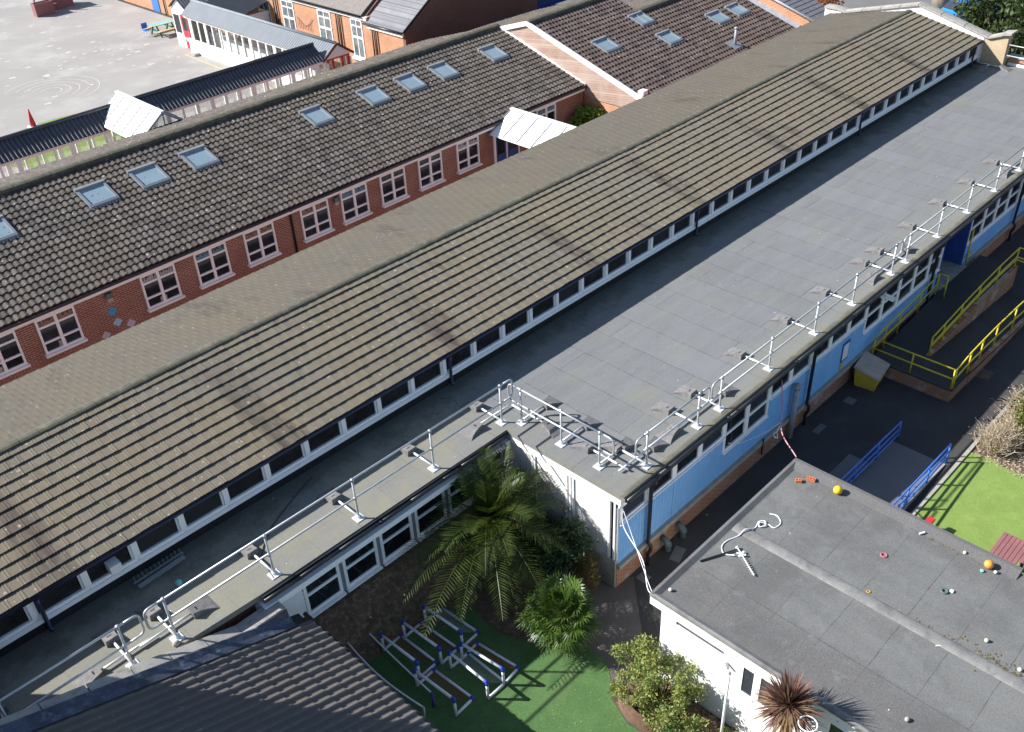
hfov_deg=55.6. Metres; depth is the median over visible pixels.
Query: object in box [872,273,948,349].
ramp rail
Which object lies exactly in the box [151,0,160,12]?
door
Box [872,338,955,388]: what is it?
ramp rail
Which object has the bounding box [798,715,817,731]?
netball hoop
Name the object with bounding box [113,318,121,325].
wall decoration
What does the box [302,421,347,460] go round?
clerestory window
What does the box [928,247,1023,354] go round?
ramp rail
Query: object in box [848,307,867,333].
front window
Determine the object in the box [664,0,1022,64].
car park
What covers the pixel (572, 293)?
clerestory window
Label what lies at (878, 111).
clerestory window
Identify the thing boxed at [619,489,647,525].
front window
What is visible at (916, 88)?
clerestory window
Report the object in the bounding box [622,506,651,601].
overhead cable
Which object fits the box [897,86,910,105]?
clerestory window
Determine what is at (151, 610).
guard rail
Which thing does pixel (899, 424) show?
blue rail
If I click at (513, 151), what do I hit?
door
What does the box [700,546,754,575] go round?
tv aerial
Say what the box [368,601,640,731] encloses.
turf
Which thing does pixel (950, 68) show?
clerestory window
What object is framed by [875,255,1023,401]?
access ramp
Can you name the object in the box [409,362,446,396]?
clerestory window
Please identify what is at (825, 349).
front window
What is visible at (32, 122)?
traffic cone
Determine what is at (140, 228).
classroom block
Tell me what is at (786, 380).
front window
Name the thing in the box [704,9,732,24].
roof window
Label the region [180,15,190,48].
red door
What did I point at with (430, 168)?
window
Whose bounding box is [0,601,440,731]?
grey tiled building
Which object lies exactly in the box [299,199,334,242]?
window
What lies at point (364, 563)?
wing window
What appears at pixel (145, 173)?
roof window
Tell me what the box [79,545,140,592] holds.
clerestory window
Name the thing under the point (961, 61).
clerestory window
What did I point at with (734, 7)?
roof window
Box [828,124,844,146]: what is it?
clerestory window
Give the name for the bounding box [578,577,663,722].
path
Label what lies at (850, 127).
clerestory window
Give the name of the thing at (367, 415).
clerestory window
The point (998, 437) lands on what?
dry grass
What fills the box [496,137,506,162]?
door
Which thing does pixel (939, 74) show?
clerestory window
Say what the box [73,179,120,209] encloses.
roof window
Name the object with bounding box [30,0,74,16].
play ship
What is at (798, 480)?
brick
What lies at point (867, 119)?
clerestory window
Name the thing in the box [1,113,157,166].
green circle
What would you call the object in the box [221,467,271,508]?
clerestory window
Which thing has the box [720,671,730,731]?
netball post
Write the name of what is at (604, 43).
roof window
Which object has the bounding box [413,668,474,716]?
toy goal
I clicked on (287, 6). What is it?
sash window
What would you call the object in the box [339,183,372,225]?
window
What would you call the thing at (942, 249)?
front window
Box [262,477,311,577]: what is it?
roof cable
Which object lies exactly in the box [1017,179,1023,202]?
front window
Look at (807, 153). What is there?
clerestory window
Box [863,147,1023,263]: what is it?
guard rail
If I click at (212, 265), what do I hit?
window
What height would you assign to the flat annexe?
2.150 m
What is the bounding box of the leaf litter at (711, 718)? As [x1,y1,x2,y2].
[419,556,736,731]
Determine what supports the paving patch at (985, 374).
on the ground at (868, 420)
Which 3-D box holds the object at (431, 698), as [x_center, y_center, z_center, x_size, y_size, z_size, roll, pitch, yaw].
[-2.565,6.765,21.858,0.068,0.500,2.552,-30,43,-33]
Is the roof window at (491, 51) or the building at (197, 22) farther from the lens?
the building at (197, 22)
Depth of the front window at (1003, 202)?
35.25 m
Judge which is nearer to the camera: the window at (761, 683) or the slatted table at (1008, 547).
the window at (761, 683)
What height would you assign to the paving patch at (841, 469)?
0.006 m
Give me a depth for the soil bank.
22.79 m
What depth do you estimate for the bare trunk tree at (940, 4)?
61.52 m
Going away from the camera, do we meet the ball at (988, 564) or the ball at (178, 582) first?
the ball at (178, 582)
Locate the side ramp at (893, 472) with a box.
[848,441,944,509]
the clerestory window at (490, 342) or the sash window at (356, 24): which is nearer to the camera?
the clerestory window at (490, 342)
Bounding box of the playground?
[0,0,322,177]
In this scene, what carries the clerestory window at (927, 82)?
in the school building at (200, 431)
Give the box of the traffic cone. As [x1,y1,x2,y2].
[27,109,37,127]
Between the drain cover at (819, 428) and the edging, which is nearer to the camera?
the edging
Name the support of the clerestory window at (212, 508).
in the school building at (200, 431)
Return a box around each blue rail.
[841,421,901,483]
[892,443,951,508]
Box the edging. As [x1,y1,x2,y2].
[618,695,681,731]
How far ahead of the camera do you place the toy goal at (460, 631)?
22.77 m
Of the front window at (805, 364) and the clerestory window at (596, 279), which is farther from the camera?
the clerestory window at (596, 279)
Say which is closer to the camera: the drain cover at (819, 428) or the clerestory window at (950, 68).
the drain cover at (819, 428)
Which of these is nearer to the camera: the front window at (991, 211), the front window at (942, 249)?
the front window at (942, 249)
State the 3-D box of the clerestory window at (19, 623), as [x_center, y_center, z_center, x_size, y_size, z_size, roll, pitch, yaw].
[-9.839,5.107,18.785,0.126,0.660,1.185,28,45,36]
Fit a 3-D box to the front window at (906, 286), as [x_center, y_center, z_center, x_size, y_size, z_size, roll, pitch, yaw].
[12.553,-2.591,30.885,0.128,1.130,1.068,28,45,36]
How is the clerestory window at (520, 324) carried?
in the school building at (200, 431)
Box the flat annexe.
[542,0,662,26]
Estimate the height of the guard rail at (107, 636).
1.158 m
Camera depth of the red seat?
24.67 m
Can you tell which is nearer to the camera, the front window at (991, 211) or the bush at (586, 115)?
the front window at (991, 211)
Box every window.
[0,214,18,243]
[0,331,30,379]
[0,607,39,648]
[25,575,91,624]
[34,306,87,358]
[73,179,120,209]
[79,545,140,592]
[126,161,171,190]
[129,518,187,563]
[139,263,184,312]
[172,12,183,34]
[176,491,230,534]
[177,144,220,171]
[192,242,235,289]
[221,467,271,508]
[242,222,281,267]
[258,1,271,21]
[263,444,310,483]
[280,0,296,29]
[298,104,335,127]
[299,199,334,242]
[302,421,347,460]
[302,565,346,617]
[316,8,333,40]
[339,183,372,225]
[340,400,381,438]
[342,539,382,592]
[350,17,365,60]
[355,84,392,106]
[376,381,415,417]
[379,167,409,207]
[379,514,417,566]
[393,72,427,92]
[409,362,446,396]
[414,491,448,541]
[417,151,445,191]
[426,60,460,80]
[441,344,476,378]
[447,473,477,517]
[455,135,482,174]
[472,327,505,360]
[477,43,509,62]
[479,451,505,487]
[501,310,532,342]
[529,295,558,326]
[536,103,555,119]
[555,280,583,310]
[580,266,607,295]
[590,35,621,53]
[604,252,630,280]
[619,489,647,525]
[627,11,655,26]
[627,239,651,267]
[648,467,675,499]
[649,227,672,254]
[655,29,683,45]
[671,214,693,241]
[674,622,724,657]
[675,445,700,479]
[691,203,712,228]
[700,425,725,458]
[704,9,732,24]
[710,192,731,217]
[722,406,748,454]
[724,2,750,16]
[729,181,749,205]
[737,666,755,701]
[745,387,770,434]
[747,171,766,194]
[754,676,773,716]
[765,161,783,184]
[769,370,791,400]
[782,151,799,174]
[791,353,812,382]
[798,142,815,164]
[811,337,831,364]
[813,133,830,155]
[827,722,844,731]
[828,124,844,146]
[830,321,850,349]
[843,116,858,137]
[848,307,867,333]
[857,108,872,127]
[862,293,884,334]
[871,100,885,121]
[880,279,901,319]
[884,93,898,112]
[896,267,916,306]
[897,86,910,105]
[909,78,922,97]
[911,255,931,292]
[921,71,934,90]
[926,247,943,279]
[933,65,945,83]
[944,58,956,76]
[955,52,967,69]
[966,46,977,63]
[966,209,986,246]
[981,199,999,233]
[993,189,1011,223]
[1005,180,1022,213]
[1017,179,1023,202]
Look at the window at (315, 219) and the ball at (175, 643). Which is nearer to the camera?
the ball at (175, 643)
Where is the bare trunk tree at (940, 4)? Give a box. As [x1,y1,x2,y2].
[931,0,949,8]
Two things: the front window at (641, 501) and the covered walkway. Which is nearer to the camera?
the front window at (641, 501)
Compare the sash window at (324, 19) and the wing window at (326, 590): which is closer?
the wing window at (326, 590)
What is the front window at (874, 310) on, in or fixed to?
in the school building at (200, 431)
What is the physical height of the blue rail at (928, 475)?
0.886 m
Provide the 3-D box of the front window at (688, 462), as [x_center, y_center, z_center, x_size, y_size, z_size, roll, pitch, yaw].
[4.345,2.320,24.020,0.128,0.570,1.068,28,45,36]
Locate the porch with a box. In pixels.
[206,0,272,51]
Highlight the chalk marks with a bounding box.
[0,2,177,104]
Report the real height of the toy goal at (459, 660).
0.617 m
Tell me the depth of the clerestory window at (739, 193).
33.24 m
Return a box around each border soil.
[612,672,729,729]
[971,412,1023,473]
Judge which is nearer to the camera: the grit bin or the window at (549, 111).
the grit bin
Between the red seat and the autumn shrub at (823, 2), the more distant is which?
the autumn shrub at (823, 2)
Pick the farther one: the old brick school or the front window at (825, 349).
the old brick school
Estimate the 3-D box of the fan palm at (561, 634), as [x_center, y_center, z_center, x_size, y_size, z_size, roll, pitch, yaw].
[1.181,5.662,22.107,2.103,1.708,2.094,28,45,36]
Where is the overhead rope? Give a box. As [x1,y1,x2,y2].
[780,380,796,456]
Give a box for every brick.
[795,478,801,482]
[806,476,815,482]
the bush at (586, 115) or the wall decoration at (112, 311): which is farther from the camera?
the bush at (586, 115)
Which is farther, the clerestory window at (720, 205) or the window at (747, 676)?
the clerestory window at (720, 205)
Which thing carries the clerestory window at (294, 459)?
in the school building at (200, 431)
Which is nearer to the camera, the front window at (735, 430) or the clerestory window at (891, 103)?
the front window at (735, 430)
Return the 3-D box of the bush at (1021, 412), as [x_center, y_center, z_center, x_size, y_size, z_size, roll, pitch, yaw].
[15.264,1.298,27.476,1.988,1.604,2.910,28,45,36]
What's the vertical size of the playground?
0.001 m
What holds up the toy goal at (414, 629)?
on the turf at (525, 698)
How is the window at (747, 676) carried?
in the white building at (841, 653)
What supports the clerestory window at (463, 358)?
in the school building at (200, 431)
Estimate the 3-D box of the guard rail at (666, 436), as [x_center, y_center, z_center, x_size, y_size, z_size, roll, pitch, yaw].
[3.417,1.270,23.377,1.425,1.028,3.241,28,45,36]
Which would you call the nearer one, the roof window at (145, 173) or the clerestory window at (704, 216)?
the clerestory window at (704, 216)
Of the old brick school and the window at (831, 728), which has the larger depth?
the old brick school
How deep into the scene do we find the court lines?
59.29 m
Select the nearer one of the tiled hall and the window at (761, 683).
the window at (761, 683)
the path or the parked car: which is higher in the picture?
the parked car
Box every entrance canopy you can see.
[104,90,182,140]
[488,107,575,163]
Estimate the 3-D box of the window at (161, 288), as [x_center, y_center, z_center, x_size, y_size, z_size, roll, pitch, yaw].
[-12.073,-2.711,33.442,0.188,1.355,1.390,28,45,36]
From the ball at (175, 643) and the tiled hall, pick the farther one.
the tiled hall
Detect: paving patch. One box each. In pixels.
[829,454,867,482]
[975,368,994,380]
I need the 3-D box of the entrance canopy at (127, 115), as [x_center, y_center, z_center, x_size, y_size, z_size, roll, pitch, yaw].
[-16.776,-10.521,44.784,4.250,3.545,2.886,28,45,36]
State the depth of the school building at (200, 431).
26.19 m
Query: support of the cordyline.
on the border soil at (615, 701)
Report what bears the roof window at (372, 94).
in the classroom block
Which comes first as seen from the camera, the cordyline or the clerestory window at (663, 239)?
the cordyline
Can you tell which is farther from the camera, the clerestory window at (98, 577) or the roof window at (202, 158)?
the roof window at (202, 158)
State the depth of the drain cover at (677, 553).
24.62 m
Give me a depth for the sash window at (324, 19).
56.18 m
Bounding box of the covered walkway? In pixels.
[0,42,325,177]
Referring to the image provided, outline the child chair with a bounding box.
[141,22,151,37]
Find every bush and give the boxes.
[567,105,605,126]
[1008,390,1023,436]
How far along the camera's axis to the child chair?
64.37 m
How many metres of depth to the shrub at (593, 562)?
23.35 m
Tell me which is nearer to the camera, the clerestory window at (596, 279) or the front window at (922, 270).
the clerestory window at (596, 279)
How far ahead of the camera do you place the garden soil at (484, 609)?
23.56 m
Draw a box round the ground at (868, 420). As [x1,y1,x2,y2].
[118,0,1023,731]
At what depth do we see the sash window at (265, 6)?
59.79 m
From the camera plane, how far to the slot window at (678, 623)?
19.95 m
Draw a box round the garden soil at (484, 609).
[450,538,601,643]
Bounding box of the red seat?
[925,516,935,523]
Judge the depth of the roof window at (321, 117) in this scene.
39.94 m
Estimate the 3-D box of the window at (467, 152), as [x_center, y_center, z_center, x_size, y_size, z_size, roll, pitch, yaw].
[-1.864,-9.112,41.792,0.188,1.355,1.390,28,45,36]
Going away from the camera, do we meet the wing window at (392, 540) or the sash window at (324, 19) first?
the wing window at (392, 540)
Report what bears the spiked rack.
on the school building at (200, 431)
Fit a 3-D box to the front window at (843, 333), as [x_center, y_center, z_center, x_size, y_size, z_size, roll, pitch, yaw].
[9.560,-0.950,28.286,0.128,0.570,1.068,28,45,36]
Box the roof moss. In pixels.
[916,539,1022,676]
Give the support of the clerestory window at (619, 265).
in the school building at (200, 431)
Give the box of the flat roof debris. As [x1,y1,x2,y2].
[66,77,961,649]
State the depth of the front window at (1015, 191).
35.86 m
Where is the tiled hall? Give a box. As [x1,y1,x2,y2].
[469,0,800,113]
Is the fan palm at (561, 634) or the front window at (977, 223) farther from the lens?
the front window at (977, 223)
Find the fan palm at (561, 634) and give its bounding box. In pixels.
[513,569,604,664]
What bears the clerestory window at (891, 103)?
in the school building at (200, 431)
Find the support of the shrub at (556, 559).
on the garden soil at (484, 609)
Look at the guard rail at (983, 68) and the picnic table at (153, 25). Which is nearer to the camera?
the guard rail at (983, 68)
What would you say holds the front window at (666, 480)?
in the school building at (200, 431)
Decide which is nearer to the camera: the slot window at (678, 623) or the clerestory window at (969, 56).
the slot window at (678, 623)
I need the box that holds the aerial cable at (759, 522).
[721,513,780,555]
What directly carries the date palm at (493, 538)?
on the garden soil at (484, 609)
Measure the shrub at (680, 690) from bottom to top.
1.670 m
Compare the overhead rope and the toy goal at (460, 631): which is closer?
the toy goal at (460, 631)
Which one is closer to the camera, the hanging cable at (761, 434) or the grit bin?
the hanging cable at (761, 434)
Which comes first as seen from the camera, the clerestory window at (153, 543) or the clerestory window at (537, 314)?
the clerestory window at (153, 543)
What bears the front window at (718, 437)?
in the school building at (200, 431)
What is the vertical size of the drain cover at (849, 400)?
0.012 m
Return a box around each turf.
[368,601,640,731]
[915,452,1023,573]
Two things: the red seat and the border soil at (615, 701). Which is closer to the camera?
the border soil at (615, 701)
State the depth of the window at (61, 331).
31.41 m
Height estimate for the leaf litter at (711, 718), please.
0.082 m
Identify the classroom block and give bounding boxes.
[0,23,586,385]
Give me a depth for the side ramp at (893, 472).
26.56 m
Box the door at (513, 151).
[507,141,518,157]
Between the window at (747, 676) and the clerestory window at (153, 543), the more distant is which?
the clerestory window at (153, 543)
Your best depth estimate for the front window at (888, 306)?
30.38 m
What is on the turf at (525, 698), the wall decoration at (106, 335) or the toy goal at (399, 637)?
the toy goal at (399, 637)
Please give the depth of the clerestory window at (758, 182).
33.87 m
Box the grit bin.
[854,351,889,390]
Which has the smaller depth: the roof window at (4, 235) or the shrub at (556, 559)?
the shrub at (556, 559)
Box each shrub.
[501,496,598,585]
[572,549,601,587]
[608,633,708,731]
[815,0,843,5]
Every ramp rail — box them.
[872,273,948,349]
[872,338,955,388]
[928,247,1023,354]
[951,301,1023,388]
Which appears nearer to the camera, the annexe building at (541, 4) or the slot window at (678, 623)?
the slot window at (678, 623)
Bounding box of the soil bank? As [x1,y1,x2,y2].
[306,485,514,663]
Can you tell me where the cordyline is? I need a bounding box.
[747,668,826,731]
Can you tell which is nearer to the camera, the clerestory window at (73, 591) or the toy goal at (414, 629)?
the clerestory window at (73, 591)
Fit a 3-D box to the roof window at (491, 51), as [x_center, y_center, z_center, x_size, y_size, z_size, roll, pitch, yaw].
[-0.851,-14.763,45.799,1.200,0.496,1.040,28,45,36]
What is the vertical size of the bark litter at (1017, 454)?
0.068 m
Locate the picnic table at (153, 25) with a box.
[147,19,176,37]
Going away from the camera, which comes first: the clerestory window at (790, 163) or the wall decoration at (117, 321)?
the wall decoration at (117, 321)
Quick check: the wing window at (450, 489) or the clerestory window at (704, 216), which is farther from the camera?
the clerestory window at (704, 216)
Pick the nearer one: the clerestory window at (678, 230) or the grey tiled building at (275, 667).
the grey tiled building at (275, 667)
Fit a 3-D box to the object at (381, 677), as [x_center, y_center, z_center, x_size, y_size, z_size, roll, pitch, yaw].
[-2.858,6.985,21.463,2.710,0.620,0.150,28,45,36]
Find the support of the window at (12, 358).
in the classroom block
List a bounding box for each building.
[0,1,1023,718]
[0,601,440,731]
[168,0,354,84]
[374,0,565,9]
[650,458,1023,731]
[684,0,824,58]
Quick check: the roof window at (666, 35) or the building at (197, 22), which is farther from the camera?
the building at (197, 22)
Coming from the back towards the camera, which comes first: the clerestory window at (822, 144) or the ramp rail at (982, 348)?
the clerestory window at (822, 144)
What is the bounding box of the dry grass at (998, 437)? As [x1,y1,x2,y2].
[967,384,1023,459]
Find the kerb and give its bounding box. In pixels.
[911,388,1023,514]
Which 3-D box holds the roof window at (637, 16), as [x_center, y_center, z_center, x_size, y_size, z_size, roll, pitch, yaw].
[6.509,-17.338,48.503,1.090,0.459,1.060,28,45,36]
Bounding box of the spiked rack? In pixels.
[133,548,185,588]
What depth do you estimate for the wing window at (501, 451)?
24.65 m
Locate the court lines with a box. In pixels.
[185,54,272,88]
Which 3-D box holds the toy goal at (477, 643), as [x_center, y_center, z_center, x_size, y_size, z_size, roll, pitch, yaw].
[-0.508,6.539,21.920,1.281,0.617,0.621,22,42,31]
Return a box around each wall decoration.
[102,331,110,338]
[108,307,116,314]
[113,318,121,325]
[127,319,135,326]
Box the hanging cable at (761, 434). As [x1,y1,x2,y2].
[730,423,779,443]
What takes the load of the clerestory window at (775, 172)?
in the school building at (200, 431)
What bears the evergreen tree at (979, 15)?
on the ground at (868, 420)
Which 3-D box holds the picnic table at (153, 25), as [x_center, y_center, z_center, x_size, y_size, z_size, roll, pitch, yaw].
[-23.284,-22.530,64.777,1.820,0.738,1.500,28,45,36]
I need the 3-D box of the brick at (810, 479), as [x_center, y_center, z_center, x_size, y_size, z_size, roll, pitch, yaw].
[7.109,2.690,23.077,0.210,0.070,0.100,16,39,24]
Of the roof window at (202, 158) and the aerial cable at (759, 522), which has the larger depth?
the roof window at (202, 158)
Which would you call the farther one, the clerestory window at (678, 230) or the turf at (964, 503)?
the clerestory window at (678, 230)
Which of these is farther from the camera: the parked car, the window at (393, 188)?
the parked car
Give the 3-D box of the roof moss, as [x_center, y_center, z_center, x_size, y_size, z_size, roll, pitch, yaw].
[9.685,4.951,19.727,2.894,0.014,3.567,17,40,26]
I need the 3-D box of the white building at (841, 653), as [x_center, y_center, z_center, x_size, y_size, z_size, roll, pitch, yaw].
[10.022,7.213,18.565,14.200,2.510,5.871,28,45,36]
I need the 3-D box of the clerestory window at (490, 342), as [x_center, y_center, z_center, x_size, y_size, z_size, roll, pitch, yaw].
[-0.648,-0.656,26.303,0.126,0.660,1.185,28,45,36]
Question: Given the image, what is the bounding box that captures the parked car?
[942,0,996,19]
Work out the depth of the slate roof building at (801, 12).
51.08 m
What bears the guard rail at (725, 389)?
on the school building at (200, 431)
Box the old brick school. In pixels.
[124,0,536,68]
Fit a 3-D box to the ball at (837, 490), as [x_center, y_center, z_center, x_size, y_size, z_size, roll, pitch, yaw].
[7.601,2.893,22.631,0.210,0.210,0.210,28,45,36]
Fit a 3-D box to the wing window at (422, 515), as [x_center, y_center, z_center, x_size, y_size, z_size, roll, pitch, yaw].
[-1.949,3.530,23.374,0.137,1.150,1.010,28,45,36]
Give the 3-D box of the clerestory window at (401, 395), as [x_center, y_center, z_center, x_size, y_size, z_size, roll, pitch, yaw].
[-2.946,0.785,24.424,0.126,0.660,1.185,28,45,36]
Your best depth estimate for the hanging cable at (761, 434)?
25.46 m
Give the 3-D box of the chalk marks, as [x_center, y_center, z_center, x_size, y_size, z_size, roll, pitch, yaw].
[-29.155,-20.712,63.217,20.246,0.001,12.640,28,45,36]
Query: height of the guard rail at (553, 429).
1.058 m
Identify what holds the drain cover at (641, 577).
on the ground at (868, 420)
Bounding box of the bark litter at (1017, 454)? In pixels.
[971,414,1023,477]
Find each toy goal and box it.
[379,633,437,678]
[401,620,459,664]
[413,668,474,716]
[422,605,479,647]
[447,650,506,699]
[459,641,519,684]
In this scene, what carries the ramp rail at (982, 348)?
on the access ramp at (982, 319)
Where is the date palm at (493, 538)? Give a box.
[390,443,570,638]
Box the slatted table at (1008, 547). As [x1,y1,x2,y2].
[989,532,1023,567]
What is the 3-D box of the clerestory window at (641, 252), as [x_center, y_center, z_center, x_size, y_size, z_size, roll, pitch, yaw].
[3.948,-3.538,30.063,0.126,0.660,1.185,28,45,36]
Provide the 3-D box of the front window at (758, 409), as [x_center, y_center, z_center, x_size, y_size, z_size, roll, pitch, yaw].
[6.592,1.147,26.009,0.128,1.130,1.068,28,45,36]
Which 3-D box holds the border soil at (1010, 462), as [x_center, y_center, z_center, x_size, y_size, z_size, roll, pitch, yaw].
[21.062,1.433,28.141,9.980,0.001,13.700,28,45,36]
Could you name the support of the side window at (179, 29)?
in the building at (197, 22)
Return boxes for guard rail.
[0,615,153,717]
[134,379,512,647]
[507,384,640,470]
[601,387,710,471]
[672,240,903,412]
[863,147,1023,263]
[974,44,1023,72]
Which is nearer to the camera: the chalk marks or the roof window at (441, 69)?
the roof window at (441, 69)
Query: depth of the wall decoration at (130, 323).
33.20 m
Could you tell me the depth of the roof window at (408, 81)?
42.83 m
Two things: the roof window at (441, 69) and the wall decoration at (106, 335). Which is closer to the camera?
the wall decoration at (106, 335)
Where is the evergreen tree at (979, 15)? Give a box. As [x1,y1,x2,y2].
[953,0,1023,63]
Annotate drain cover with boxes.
[636,571,650,583]
[669,546,685,562]
[812,423,825,433]
[843,396,856,404]
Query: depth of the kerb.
26.64 m
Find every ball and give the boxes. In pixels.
[172,640,179,646]
[175,579,182,585]
[833,486,842,494]
[984,560,993,568]
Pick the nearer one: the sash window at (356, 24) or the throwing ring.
the throwing ring
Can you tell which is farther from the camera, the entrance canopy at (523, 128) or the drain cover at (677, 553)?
the entrance canopy at (523, 128)
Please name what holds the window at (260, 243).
in the classroom block

